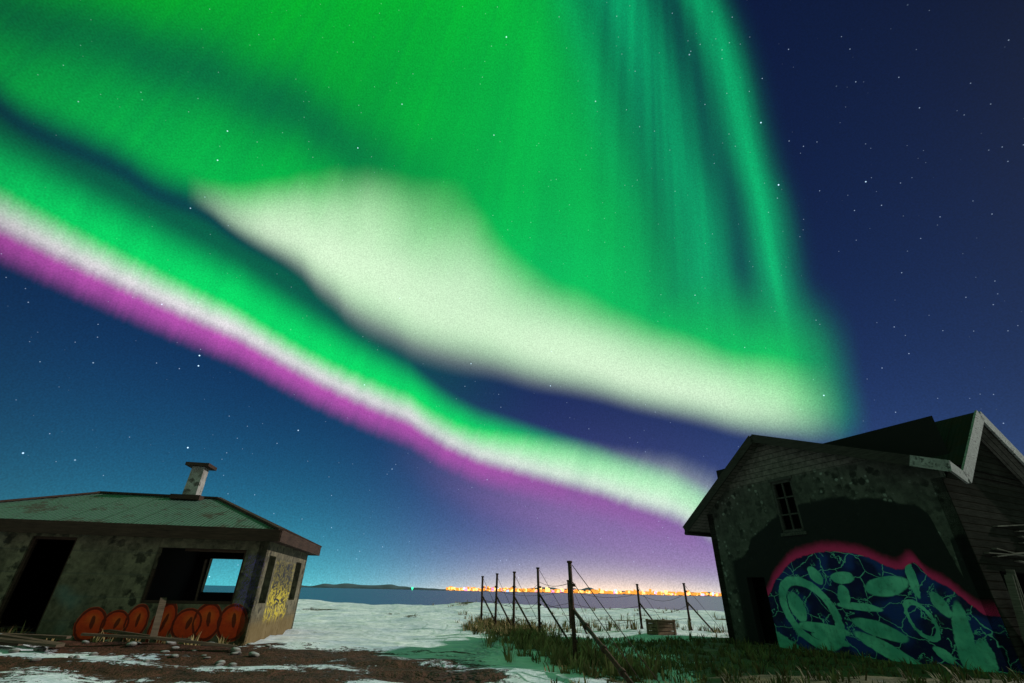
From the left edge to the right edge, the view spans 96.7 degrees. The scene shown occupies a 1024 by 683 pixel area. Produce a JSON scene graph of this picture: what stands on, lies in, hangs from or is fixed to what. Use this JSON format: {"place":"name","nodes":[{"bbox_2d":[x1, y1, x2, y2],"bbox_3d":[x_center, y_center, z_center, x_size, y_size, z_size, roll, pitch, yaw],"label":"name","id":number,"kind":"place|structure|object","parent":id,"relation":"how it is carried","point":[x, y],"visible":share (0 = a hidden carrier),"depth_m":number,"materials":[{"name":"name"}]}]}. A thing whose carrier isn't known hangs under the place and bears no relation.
{"place":"outdoors","nodes":[
{"label":"outdoors","id":0,"kind":"place"},
{"bbox_2d":[301,583,445,589],"bbox_3d":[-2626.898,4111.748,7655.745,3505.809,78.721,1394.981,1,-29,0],"label":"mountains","id":1,"kind":"structure","parent":0,"point":[356,586],"depth_m":7779.45,"materials":[{"name":"blue stone"}]},
{"bbox_2d":[203,585,723,610],"bbox_3d":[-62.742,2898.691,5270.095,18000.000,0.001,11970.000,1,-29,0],"label":"sea","id":2,"kind":"structure","parent":0,"point":[395,596],"depth_m":141.51,"materials":[{"name":"teal"}]},
{"bbox_2d":[0,599,1023,682],"bbox_3d":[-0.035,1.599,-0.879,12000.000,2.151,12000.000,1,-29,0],"label":"ground","id":3,"kind":"structure","parent":0,"point":[320,641],"depth_m":9.51,"materials":[{"name":"white snow"}]},
{"bbox_2d":[0,597,236,647],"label":"wood debris","id":4,"kind":"object","parent":3,"relation":"on","point":[12,639],"visible":0.87,"depth_m":9.66,"materials":[{"name":"brown wood"}]},
{"bbox_2d":[0,633,270,668],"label":"hut rubble stones","id":5,"kind":"object","parent":3,"relation":"on","point":[235,650],"visible":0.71,"depth_m":8.88,"materials":[{"name":"stone"}]},
{"bbox_2d":[0,532,307,645],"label":"hut","id":6,"kind":"object","parent":3,"relation":"on","point":[102,584],"visible":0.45,"depth_m":11.59,"materials":[{"name":"concrete"}]},
{"bbox_2d":[0,536,246,633],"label":"hut joinery","id":7,"kind":"object","parent":6,"relation":"in","point":[20,572],"visible":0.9,"depth_m":11.43,"materials":[{"name":"brown wood"}]},
{"bbox_2d":[0,491,321,555],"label":"roof","id":8,"kind":"structure","parent":6,"relation":"on","point":[106,513],"depth_m":12.34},
{"bbox_2d":[169,462,216,499],"bbox_3d":[-10.343,4.607,14.899,0.850,1.190,0.850,6,-29,-9],"label":"chimney","id":9,"kind":"object","parent":8,"relation":"on","point":[195,484],"visible":0.91,"depth_m":14.78,"materials":[{"name":"grey concrete"}]},
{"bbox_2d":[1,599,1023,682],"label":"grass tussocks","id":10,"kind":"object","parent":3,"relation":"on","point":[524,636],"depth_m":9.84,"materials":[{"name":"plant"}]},
{"bbox_2d":[480,561,725,682],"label":"fence","id":11,"kind":"object","parent":3,"relation":"on","point":[573,613],"visible":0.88,"depth_m":14.65,"materials":[{"name":"wood"}]},
{"bbox_2d":[645,619,676,634],"bbox_3d":[5.301,10.155,16.187,0.860,0.480,0.598,14,-31,-22],"label":"crate","id":12,"kind":"object","parent":3,"relation":"on","point":[659,626],"visible":0.89,"depth_m":16.02,"materials":[{"name":"brown wood"}]},
{"bbox_2d":[707,416,1023,674],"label":"house","id":13,"kind":"structure","parent":3,"relation":"on","point":[880,560],"depth_m":11.98,"materials":[{"name":"black concrete"}]},
{"bbox_2d":[767,475,806,536],"bbox_3d":[8.539,5.096,14.111,0.140,1.700,0.820,14,-31,-22],"label":"house window","id":14,"kind":"structure","parent":13,"relation":"in","point":[802,531],"depth_m":14.15,"materials":[{"name":"black wood"}]},
{"bbox_2d":[683,434,1021,536],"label":"house roof","id":15,"kind":"structure","parent":13,"relation":"attached to","point":[696,523],"depth_m":15.36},
{"bbox_2d":[909,410,1023,484],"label":"house roof","id":16,"kind":"structure","parent":13,"relation":"attached to","point":[962,436],"depth_m":12.03,"materials":[{"name":"grey wood"}]},
{"bbox_2d":[983,524,1023,642],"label":"loose boards","id":17,"kind":"object","parent":13,"relation":"attached to","point":[1014,590],"visible":1,"depth_m":9.75,"materials":[{"name":"brown wood"}]},
{"bbox_2d":[0,0,1023,592],"label":"sky","id":18,"kind":"structure","parent":0,"point":[437,294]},
{"bbox_2d":[485,587,624,591],"bbox_3d":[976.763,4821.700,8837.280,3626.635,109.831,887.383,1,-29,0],"label":"city buildings","id":19,"kind":"structure","parent":0,"point":[584,589],"depth_m":9066.57,"materials":[{"name":"orange"}]},
{"bbox_2d":[442,590,721,596],"bbox_3d":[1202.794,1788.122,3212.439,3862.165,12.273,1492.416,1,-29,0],"label":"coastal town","id":20,"kind":"object","parent":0,"point":[581,593],"visible":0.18,"depth_m":3667.67,"materials":[{"name":"orange"}]},
{"bbox_2d":[446,586,720,595],"bbox_3d":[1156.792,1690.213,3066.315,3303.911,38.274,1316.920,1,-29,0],"label":"town lights","id":21,"kind":"object","parent":20,"relation":"attached to","point":[594,591],"visible":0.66,"depth_m":3419.54}
]}

